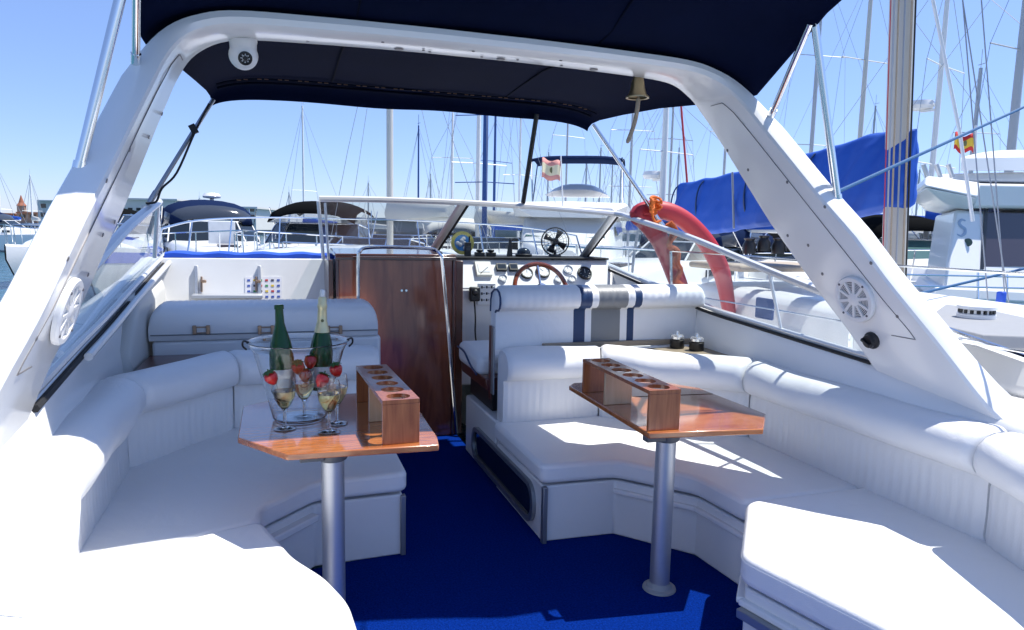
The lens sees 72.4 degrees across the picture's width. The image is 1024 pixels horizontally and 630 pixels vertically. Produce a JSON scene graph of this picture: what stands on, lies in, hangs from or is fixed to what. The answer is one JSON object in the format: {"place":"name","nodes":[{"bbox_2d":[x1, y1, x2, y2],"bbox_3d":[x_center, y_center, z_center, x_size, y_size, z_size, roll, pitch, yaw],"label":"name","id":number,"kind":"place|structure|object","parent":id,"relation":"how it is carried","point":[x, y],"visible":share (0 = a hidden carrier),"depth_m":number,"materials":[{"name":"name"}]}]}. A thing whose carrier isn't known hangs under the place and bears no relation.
{"place":"outdoors","nodes":[
{"label":"outdoors","id":0,"kind":"place"},
{"bbox_2d":[16,195,26,211],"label":"church tower","id":1,"kind":"structure","parent":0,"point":[20,204],"depth_m":164.21,"materials":[{"name":"orange stone"}]},
{"bbox_2d":[0,234,770,569],"bbox_3d":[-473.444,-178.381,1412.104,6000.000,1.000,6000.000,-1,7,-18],"label":"water","id":2,"kind":"structure","parent":0,"point":[6,276],"depth_m":22.36,"materials":[{"name":"blue liquid"}]},
{"bbox_2d":[0,174,25,221],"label":"sailboat","id":3,"kind":"object","parent":2,"relation":"on","point":[16,218],"visible":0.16,"depth_m":58.36,"materials":[{"name":"white"}]},
{"bbox_2d":[0,212,39,251],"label":"motor cruiser","id":4,"kind":"object","parent":2,"relation":"on","point":[28,234],"visible":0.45,"depth_m":42.85,"materials":[{"name":"white plastic"}]},
{"bbox_2d":[20,223,39,227],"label":"motor cruiser","id":5,"kind":"object","parent":2,"relation":"on","point":[31,226],"visible":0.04,"depth_m":51.29,"materials":[{"name":"white"}]},
{"bbox_2d":[21,169,43,222],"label":"sailboat","id":6,"kind":"object","parent":2,"relation":"on","point":[34,218],"visible":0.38,"depth_m":69.13,"materials":[{"name":"white"}]},
{"bbox_2d":[3,208,137,275],"bbox_3d":[-14.632,-2.316,23.966,3.026,2.843,9.000,0,7,-6],"label":"motor cruiser","id":7,"kind":"object","parent":2,"relation":"on","point":[14,254],"visible":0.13,"depth_m":19.89,"materials":[{"name":"white"}]},
{"bbox_2d":[87,214,197,296],"bbox_3d":[-10.862,-1.730,21.006,3.049,2.543,9.000,0,7,-9],"label":"motor cruiser","id":8,"kind":"object","parent":2,"relation":"on","point":[135,246],"visible":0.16,"depth_m":17.92,"materials":[{"name":"white plastic"}]},
{"bbox_2d":[158,193,275,252],"bbox_3d":[-7.992,-1.773,18.980,3.127,3.230,9.500,-3,8,-31],"label":"motor cruiser","id":9,"kind":"object","parent":2,"relation":"on","point":[208,236],"visible":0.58,"depth_m":19.00,"materials":[{"name":"white plastic"}]},
{"bbox_2d":[282,192,297,221],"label":"sailboat","id":10,"kind":"object","parent":2,"relation":"on","point":[288,199],"visible":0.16,"depth_m":74.25,"materials":[{"name":"white"}]},
{"bbox_2d":[233,201,377,251],"bbox_3d":[-5.226,-1.486,18.005,3.228,3.005,9.500,1,7,-2],"label":"motor cruiser","id":11,"kind":"object","parent":2,"relation":"on","point":[299,232],"visible":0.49,"depth_m":18.27,"materials":[{"name":"white"}]},
{"bbox_2d":[275,103,346,222],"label":"sailboat","id":12,"kind":"object","parent":2,"relation":"on","point":[304,190],"visible":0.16,"depth_m":41.21,"materials":[{"name":"white metal"}]},
{"bbox_2d":[269,237,425,248],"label":"motor cruiser","id":13,"kind":"object","parent":2,"relation":"on","point":[376,241],"visible":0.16,"depth_m":17.31,"materials":[{"name":"white"}]},
{"bbox_2d":[359,183,399,233],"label":"sailboat","id":14,"kind":"object","parent":2,"relation":"on","point":[379,226],"visible":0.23,"depth_m":61.07,"materials":[{"name":"white"}]},
{"bbox_2d":[330,107,489,248],"bbox_3d":[-2.516,-4.303,15.861,3.440,9.221,11.005,-2,8,-26],"label":"sailboat","id":15,"kind":"object","parent":2,"relation":"on","point":[410,211],"visible":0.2,"depth_m":16.17,"materials":[{"name":"white"}]},
{"bbox_2d":[370,234,451,249],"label":"motor cruiser","id":16,"kind":"object","parent":2,"relation":"on","point":[430,240],"visible":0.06,"depth_m":22.21,"materials":[{"name":"white"}]},
{"bbox_2d":[396,114,441,234],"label":"sailboat","id":17,"kind":"object","parent":2,"relation":"on","point":[420,224],"visible":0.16,"depth_m":39.25,"materials":[{"name":"white metal"}]},
{"bbox_2d":[423,167,434,231],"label":"sailboat","id":18,"kind":"object","parent":2,"relation":"on","point":[430,180],"visible":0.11,"depth_m":59.22,"materials":[{"name":"white"}]},
{"bbox_2d":[422,112,475,231],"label":"sailboat","id":19,"kind":"object","parent":2,"relation":"on","point":[452,158],"visible":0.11,"depth_m":31.40,"materials":[{"name":"white metal"}]},
{"bbox_2d":[410,218,494,249],"bbox_3d":[-2.050,-2.003,24.004,3.026,2.712,9.000,2,7,3],"label":"motor cruiser","id":20,"kind":"object","parent":2,"relation":"on","point":[430,227],"visible":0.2,"depth_m":24.28,"materials":[{"name":"white"}]},
{"bbox_2d":[442,113,522,236],"bbox_3d":[-0.878,-4.696,22.458,3.127,8.476,10.005,1,7,-4],"label":"sailboat","id":21,"kind":"object","parent":2,"relation":"on","point":[484,217],"visible":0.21,"depth_m":21.66,"materials":[{"name":"blue metal"}]},
{"bbox_2d":[464,116,543,236],"bbox_3d":[-0.308,-5.056,29.129,2.814,7.606,9.006,-4,9,-38],"label":"sailboat","id":22,"kind":"object","parent":2,"relation":"on","point":[494,196],"visible":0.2,"depth_m":29.45,"materials":[{"name":"white"}]},
{"bbox_2d":[437,112,571,243],"bbox_3d":[-0.710,-5.571,22.793,3.440,10.140,11.005,-3,8,-28],"label":"sailboat","id":23,"kind":"object","parent":2,"relation":"on","point":[502,217],"visible":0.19,"depth_m":23.40,"materials":[{"name":"white metal"}]},
{"bbox_2d":[452,237,559,254],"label":"motor cruiser","id":24,"kind":"object","parent":2,"relation":"on","point":[498,245],"visible":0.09,"depth_m":19.93,"materials":[{"name":"white plastic"}]},
{"bbox_2d":[0,10,1023,629],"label":"motorboat","id":25,"kind":"object","parent":2,"relation":"on","point":[478,554],"visible":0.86,"depth_m":2.94,"materials":[{"name":"white plastic"}]},
{"bbox_2d":[120,278,165,372],"bbox_3d":[-2.070,0.178,3.881,0.135,0.730,1.130,-1,7,-18],"label":"side bolster","id":26,"kind":"object","parent":25,"relation":"attached to","point":[136,351],"visible":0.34,"depth_m":3.58,"materials":[{"name":"white leather"}]},
{"bbox_2d":[0,345,405,629],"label":"cockpit sofa","id":27,"kind":"object","parent":25,"relation":"on","point":[159,497],"visible":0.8,"depth_m":2.33,"materials":[{"name":"white leather"}]},
{"bbox_2d":[228,37,257,69],"bbox_3d":[-1.072,-1.051,2.792,0.112,0.141,0.122,-1,7,-18],"label":"security camera","id":28,"kind":"object","parent":25,"relation":"attached to","point":[243,53],"visible":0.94,"depth_m":2.75,"materials":[{"name":"white plastic"}]},
{"bbox_2d":[148,298,379,363],"bbox_3d":[-1.420,0.213,4.130,1.235,0.605,0.422,-1,7,-18],"label":"padded chest","id":29,"kind":"object","parent":25,"relation":"on","point":[181,327],"visible":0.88,"depth_m":3.89,"materials":[{"name":"white leather"}]},
{"bbox_2d":[238,364,438,601],"bbox_3d":[-0.671,0.654,2.667,0.675,0.831,0.815,-1,7,-18],"label":"pedestal table","id":30,"kind":"object","parent":25,"relation":"on","point":[379,412],"visible":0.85,"depth_m":2.40,"materials":[{"name":"brown wood"}]},
{"bbox_2d":[272,378,295,431],"bbox_3d":[-0.807,0.314,2.483,0.080,0.186,0.080,-1,7,-18],"label":"champagne glass","id":31,"kind":"object","parent":30,"relation":"on","point":[284,391],"visible":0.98,"depth_m":2.46,"materials":[{"name":"clear glass"}]},
{"bbox_2d":[263,369,277,384],"bbox_3d":[-0.840,0.216,2.441,0.049,0.063,0.050,-27,24,-14],"label":"strawberry","id":32,"kind":"object","parent":31,"relation":"on","point":[270,376],"visible":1,"depth_m":2.43,"materials":[{"name":"red food"}]},
{"bbox_2d":[241,333,353,423],"bbox_3d":[-0.795,0.236,2.619,0.367,0.303,0.367,-6,10,-44],"label":"ice bucket","id":33,"kind":"object","parent":30,"relation":"on","point":[302,363],"visible":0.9,"depth_m":2.51,"materials":[{"name":"clear glass"}]},
{"bbox_2d":[270,304,291,347],"bbox_3d":[-0.860,0.127,2.617,0.093,0.335,0.093,-1,7,-18],"label":"champagne bottle","id":34,"kind":"object","parent":33,"relation":"in","point":[280,338],"visible":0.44,"depth_m":2.59,"materials":[{"name":"green glass"}]},
{"bbox_2d":[310,289,331,347],"bbox_3d":[-0.734,0.095,2.686,0.093,0.387,0.091,-1,7,-18],"label":"champagne bottle","id":35,"kind":"object","parent":33,"relation":"in","point":[321,337],"visible":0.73,"depth_m":2.66,"materials":[{"name":"green glass"}]},
{"bbox_2d":[317,378,340,435],"bbox_3d":[-0.641,0.321,2.452,0.080,0.186,0.080,-1,7,-18],"label":"champagne glass","id":36,"kind":"object","parent":30,"relation":"on","point":[328,393],"visible":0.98,"depth_m":2.42,"materials":[{"name":"clear glass"}]},
{"bbox_2d":[316,371,329,386],"bbox_3d":[-0.660,0.224,2.433,0.050,0.063,0.049,-4,-29,47],"label":"strawberry","id":37,"kind":"object","parent":36,"relation":"on","point":[322,377],"visible":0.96,"depth_m":2.42,"materials":[{"name":"red food"}]},
{"bbox_2d":[326,372,347,426],"bbox_3d":[-0.641,0.308,2.561,0.080,0.186,0.080,-1,7,-18],"label":"champagne glass","id":38,"kind":"object","parent":30,"relation":"on","point":[343,381],"visible":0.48,"depth_m":2.54,"materials":[{"name":"clear glass"}]},
{"bbox_2d":[329,361,341,375],"bbox_3d":[-0.636,0.196,2.526,0.050,0.063,0.049,-8,18,5],"label":"strawberry","id":39,"kind":"object","parent":38,"relation":"on","point":[335,368],"visible":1,"depth_m":2.51,"materials":[{"name":"red food"}]},
{"bbox_2d":[335,256,455,435],"bbox_3d":[-0.760,0.224,4.610,0.780,1.214,0.060,-1,7,-18],"label":"companionway door","id":40,"kind":"structure","parent":25,"relation":"in","point":[405,294],"depth_m":4.61,"materials":[{"name":"brown wood"}]},
{"bbox_2d":[71,0,841,233],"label":"bimini top","id":41,"kind":"object","parent":25,"relation":"attached to","point":[751,46],"visible":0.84,"depth_m":3.12,"materials":[{"name":"blue fabric"}]},
{"bbox_2d":[464,236,470,255],"bbox_3d":[-0.324,-0.504,5.127,0.045,0.145,0.032,-1,7,-18],"label":"handheld radio","id":42,"kind":"object","parent":25,"relation":"on","point":[467,248],"visible":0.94,"depth_m":5.12,"materials":[{"name":"black plastic"}]},
{"bbox_2d":[469,287,479,340],"bbox_3d":[-0.263,0.010,4.864,0.075,0.412,0.072,-1,7,-18],"label":"radio microphone","id":43,"kind":"object","parent":25,"relation":"hanging from","point":[474,294],"visible":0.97,"depth_m":4.83,"materials":[{"name":"black plastic"}]},
{"bbox_2d":[474,249,484,255],"bbox_3d":[-0.237,-0.456,5.122,0.070,0.051,0.051,-1,7,-18],"label":"instrument holder","id":44,"kind":"object","parent":25,"relation":"on","point":[479,252],"visible":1,"depth_m":5.10,"materials":[{"name":"black plastic"}]},
{"bbox_2d":[485,249,495,255],"bbox_3d":[-0.156,-0.457,5.148,0.070,0.051,0.051,-1,7,-18],"label":"instrument holder","id":45,"kind":"object","parent":25,"relation":"on","point":[490,252],"visible":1,"depth_m":5.13,"materials":[{"name":"black plastic"}]},
{"bbox_2d":[506,239,512,255],"bbox_3d":[-0.018,-0.506,5.242,0.043,0.133,0.024,-1,7,-18],"label":"fin antenna","id":46,"kind":"object","parent":25,"relation":"on","point":[509,251],"visible":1,"depth_m":5.23,"materials":[{"name":"black plastic"}]},
{"bbox_2d":[515,248,531,256],"bbox_3d":[0.088,-0.473,5.260,0.128,0.067,0.128,-1,7,-18],"label":"compass","id":47,"kind":"object","parent":25,"relation":"on","point":[523,252],"visible":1,"depth_m":5.22,"materials":[{"name":"black plastic"}]},
{"bbox_2d":[541,227,568,256],"bbox_3d":[0.329,-0.560,5.356,0.214,0.224,0.108,-1,7,-18],"label":"desk fan","id":48,"kind":"object","parent":25,"relation":"on","point":[555,241],"visible":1,"depth_m":5.34,"materials":[{"name":"black plastic"}]},
{"bbox_2d":[457,284,704,410],"bbox_3d":[0.395,0.160,4.302,1.331,0.738,0.749,-1,7,-18],"label":"helm seat","id":49,"kind":"object","parent":25,"relation":"on","point":[530,315],"visible":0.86,"depth_m":3.99,"materials":[{"name":"white leather"}]},
{"bbox_2d":[626,77,648,142],"bbox_3d":[0.606,-1.008,3.389,0.112,0.352,0.111,-1,7,-18],"label":"ship bell","id":50,"kind":"object","parent":25,"relation":"hanging from","point":[637,92],"visible":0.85,"depth_m":3.37,"materials":[{"name":"gold metal"}]},
{"bbox_2d":[569,358,765,596],"bbox_3d":[0.654,0.636,3.031,0.606,0.831,0.902,-1,7,-18],"label":"pedestal table","id":51,"kind":"object","parent":25,"relation":"on","point":[665,416],"visible":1,"depth_m":2.73,"materials":[{"name":"brown wood"}]},
{"bbox_2d":[669,331,683,348],"bbox_3d":[0.964,0.143,4.086,0.084,0.099,0.084,-1,7,-18],"label":"jar","id":52,"kind":"object","parent":25,"relation":"on","point":[677,340],"visible":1,"depth_m":4.05,"materials":[{"name":"black glass"}]},
{"bbox_2d":[629,200,735,312],"bbox_3d":[1.233,-0.334,4.896,0.895,0.913,0.207,-1,7,-18],"label":"lifebuoy","id":53,"kind":"object","parent":25,"relation":"attached to","point":[683,219],"visible":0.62,"depth_m":4.83,"materials":[{"name":"red plastic"}]},
{"bbox_2d":[649,195,662,222],"bbox_3d":[0.950,-0.707,4.670,0.129,0.184,0.057,-5,9,-40],"label":"orange rope","id":54,"kind":"object","parent":53,"relation":"attached to","point":[655,206],"visible":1,"depth_m":4.68,"materials":[{"name":"orange fabric"}]},
{"bbox_2d":[689,333,703,351],"bbox_3d":[1.059,0.154,4.010,0.084,0.099,0.084,-1,7,-18],"label":"jar","id":55,"kind":"object","parent":25,"relation":"on","point":[696,343],"visible":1,"depth_m":3.98,"materials":[{"name":"black glass"}]},
{"bbox_2d":[471,344,1023,629],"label":"cockpit sofa","id":56,"kind":"object","parent":25,"relation":"on","point":[780,524],"visible":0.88,"depth_m":2.82,"materials":[{"name":"white leather"}]},
{"bbox_2d":[755,297,773,320],"bbox_3d":[1.437,-0.036,3.980,0.020,0.120,0.150,-1,7,-18],"label":"fender pad","id":57,"kind":"object","parent":25,"relation":"attached to","point":[766,314],"visible":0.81,"depth_m":3.96,"materials":[{"name":"blue fabric"}]},
{"bbox_2d":[840,106,1023,191],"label":"dock line","id":58,"kind":"object","parent":25,"relation":"attached to","point":[916,155],"visible":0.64,"depth_m":3.70,"materials":[{"name":"blue fabric"}]},
{"bbox_2d":[496,118,548,237],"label":"sailboat","id":59,"kind":"object","parent":2,"relation":"on","point":[519,179],"visible":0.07,"depth_m":32.44,"materials":[{"name":"white"}]},
{"bbox_2d":[535,150,564,201],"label":"sailboat","id":60,"kind":"object","parent":2,"relation":"on","point":[547,185],"visible":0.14,"depth_m":54.31,"materials":[{"name":"white"}]},
{"bbox_2d":[513,156,630,259],"bbox_3d":[1.757,-2.540,20.908,3.732,4.675,11.000,2,7,11],"label":"flybridge yacht","id":61,"kind":"object","parent":2,"relation":"on","point":[584,228],"visible":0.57,"depth_m":19.80,"materials":[{"name":"white"}]},
{"bbox_2d":[542,156,563,212],"bbox_3d":[1.034,-3.352,17.909,0.598,1.461,0.218,-1,7,-18],"label":"flag","id":62,"kind":"object","parent":61,"relation":"attached to","point":[551,170],"visible":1,"depth_m":17.93,"materials":[{"name":"pink fabric"}]},
{"bbox_2d":[520,123,639,242],"bbox_3d":[2.682,-5.742,29.002,2.814,9.118,9.006,-3,8,-32],"label":"sailboat","id":63,"kind":"object","parent":2,"relation":"on","point":[566,170],"visible":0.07,"depth_m":29.42,"materials":[{"name":"white metal"}]},
{"bbox_2d":[578,164,593,201],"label":"sailboat","id":64,"kind":"object","parent":2,"relation":"on","point":[586,168],"visible":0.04,"depth_m":44.38,"materials":[{"name":"white"}]},
{"bbox_2d":[588,145,635,245],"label":"sailboat","id":65,"kind":"object","parent":2,"relation":"on","point":[624,230],"visible":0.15,"depth_m":47.10,"materials":[{"name":"white metal"}]},
{"bbox_2d":[603,156,634,245],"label":"sailboat","id":66,"kind":"object","parent":2,"relation":"on","point":[631,243],"visible":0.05,"depth_m":51.29,"materials":[{"name":"white"}]},
{"bbox_2d":[608,169,638,245],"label":"sailboat","id":67,"kind":"object","parent":2,"relation":"on","point":[624,201],"visible":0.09,"depth_m":59.14,"materials":[{"name":"white"}]},
{"bbox_2d":[602,113,658,254],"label":"sailboat","id":68,"kind":"object","parent":2,"relation":"on","point":[629,225],"visible":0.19,"depth_m":29.44,"materials":[{"name":"white metal"}]},
{"bbox_2d":[535,221,773,285],"bbox_3d":[3.192,-0.792,15.058,2.925,2.672,8.500,7,9,42],"label":"motor cruiser","id":69,"kind":"object","parent":2,"relation":"on","point":[647,264],"visible":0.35,"depth_m":14.63,"materials":[{"name":"white"}]},
{"bbox_2d":[629,107,693,243],"bbox_3d":[5.689,-4.984,26.378,2.814,8.365,9.005,0,7,-8],"label":"sailboat","id":70,"kind":"object","parent":2,"relation":"on","point":[669,194],"visible":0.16,"depth_m":25.56,"materials":[{"name":"white metal"}]},
{"bbox_2d":[671,140,683,197],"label":"sailboat","id":71,"kind":"object","parent":2,"relation":"on","point":[677,175],"visible":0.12,"depth_m":49.25,"materials":[{"name":"white"}]},
{"bbox_2d":[597,108,777,281],"bbox_3d":[4.267,-2.935,17.158,3.127,6.462,10.004,-3,8,-33],"label":"sailboat","id":72,"kind":"object","parent":2,"relation":"on","point":[661,175],"visible":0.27,"depth_m":17.61,"materials":[{"name":"white metal"}]},
{"bbox_2d":[684,125,726,182],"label":"sailboat","id":73,"kind":"object","parent":2,"relation":"on","point":[724,163],"visible":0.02,"depth_m":25.56,"materials":[{"name":"white metal"}]},
{"bbox_2d":[518,0,1023,406],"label":"sailing yacht","id":74,"kind":"object","parent":2,"relation":"on","point":[726,203],"visible":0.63,"depth_m":4.63,"materials":[{"name":"pale metal"},{"name":"blue canvas"}]},
{"bbox_2d":[922,268,1023,292],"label":"dock line","id":75,"kind":"object","parent":74,"relation":"attached to","point":[965,282],"visible":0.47,"depth_m":5.98,"materials":[{"name":"blue fabric"}]},
{"bbox_2d":[741,233,810,280],"bbox_3d":[6.209,-0.864,17.070,3.026,2.450,9.000,1,7,0],"label":"motor cruiser","id":76,"kind":"object","parent":2,"relation":"on","point":[799,275],"visible":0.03,"depth_m":15.51,"materials":[{"name":"white"}]},
{"bbox_2d":[779,4,921,237],"bbox_3d":[11.098,-6.770,24.577,3.440,12.558,11.006,0,7,-10],"label":"sailboat","id":77,"kind":"object","parent":2,"relation":"on","point":[812,130],"visible":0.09,"depth_m":25.29,"materials":[{"name":"white"}]},
{"bbox_2d":[865,95,924,238],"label":"sailboat","id":78,"kind":"object","parent":2,"relation":"on","point":[911,235],"visible":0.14,"depth_m":38.93,"materials":[{"name":"white metal"}]},
{"bbox_2d":[861,215,934,284],"bbox_3d":[8.864,-0.765,15.061,2.925,2.843,8.500,1,7,0],"label":"motor cruiser","id":79,"kind":"object","parent":2,"relation":"on","point":[918,251],"visible":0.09,"depth_m":15.25,"materials":[{"name":"white plastic"}]},
{"bbox_2d":[793,0,1005,231],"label":"sailboat","id":80,"kind":"object","parent":2,"relation":"on","point":[864,75],"visible":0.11,"depth_m":19.31,"materials":[{"name":"white metal"}]},
{"bbox_2d":[911,161,930,238],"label":"sailboat","id":81,"kind":"object","parent":2,"relation":"on","point":[921,235],"visible":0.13,"depth_m":49.30,"materials":[{"name":"white"}]},
{"bbox_2d":[824,0,1019,238],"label":"sailboat","id":82,"kind":"object","parent":2,"relation":"on","point":[924,105],"visible":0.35,"depth_m":15.61,"materials":[{"name":"white"}]},
{"bbox_2d":[907,150,1023,304],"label":"motor yacht","id":83,"kind":"object","parent":2,"relation":"on","point":[956,242],"visible":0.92,"depth_m":9.53,"materials":[{"name":"white plastic"}]},
{"bbox_2d":[954,125,976,153],"bbox_3d":[6.496,-2.420,10.028,0.343,0.589,0.077,2,7,6],"label":"flag","id":84,"kind":"object","parent":83,"relation":"attached to","point":[968,141],"visible":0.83,"depth_m":10.01,"materials":[{"name":"multicoloured fabric"}]},
{"bbox_2d":[914,0,1023,171],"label":"sailboat","id":85,"kind":"object","parent":2,"relation":"on","point":[1015,105],"visible":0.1,"depth_m":13.56,"materials":[{"name":"grey metal"},{"name":"steel wire"},{"name":"white paint"}]},
{"bbox_2d":[915,49,1022,213],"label":"sailboat","id":86,"kind":"object","parent":2,"relation":"on","point":[979,81],"visible":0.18,"depth_m":23.33,"materials":[{"name":"white metal"}]},
{"bbox_2d":[257,230,640,240],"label":"quay","id":87,"kind":"structure","parent":0,"point":[631,236],"depth_m":169.38,"materials":[{"name":"concrete"}]},
{"bbox_2d":[16,212,37,222],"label":"town house","id":88,"kind":"structure","parent":87,"relation":"on","point":[27,216],"depth_m":159.88,"materials":[{"name":"beige stone"}]},
{"bbox_2d":[37,200,52,222],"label":"terminal building","id":89,"kind":"structure","parent":87,"relation":"on","point":[44,204],"depth_m":109.71,"materials":[{"name":"blue glass"}]},
{"bbox_2d":[124,198,185,214],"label":"terraced building","id":90,"kind":"structure","parent":87,"relation":"on","point":[135,204],"depth_m":124.65,"materials":[{"name":"white paint"}]},
{"bbox_2d":[209,207,280,229],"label":"terraced building","id":91,"kind":"structure","parent":87,"relation":"on","point":[262,224],"depth_m":132.86,"materials":[{"name":"white paint"}]},
{"bbox_2d":[341,217,515,233],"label":"harbour shed","id":92,"kind":"structure","parent":87,"relation":"on","point":[407,226],"depth_m":150.20,"materials":[{"name":"concrete"}]},
{"bbox_2d":[0,0,1023,233],"label":"sky","id":93,"kind":"structure","parent":0,"point":[241,151],"materials":[{"name":"blue"}]},
{"bbox_2d":[680,106,687,181],"bbox_3d":[2.964,-2.774,12.000,0.036,2.036,0.352,-4,9,-39],"label":"red line","id":94,"kind":"object","parent":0,"point":[684,148],"visible":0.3,"depth_m":11.99,"materials":[{"name":"red fabric"}]}
]}

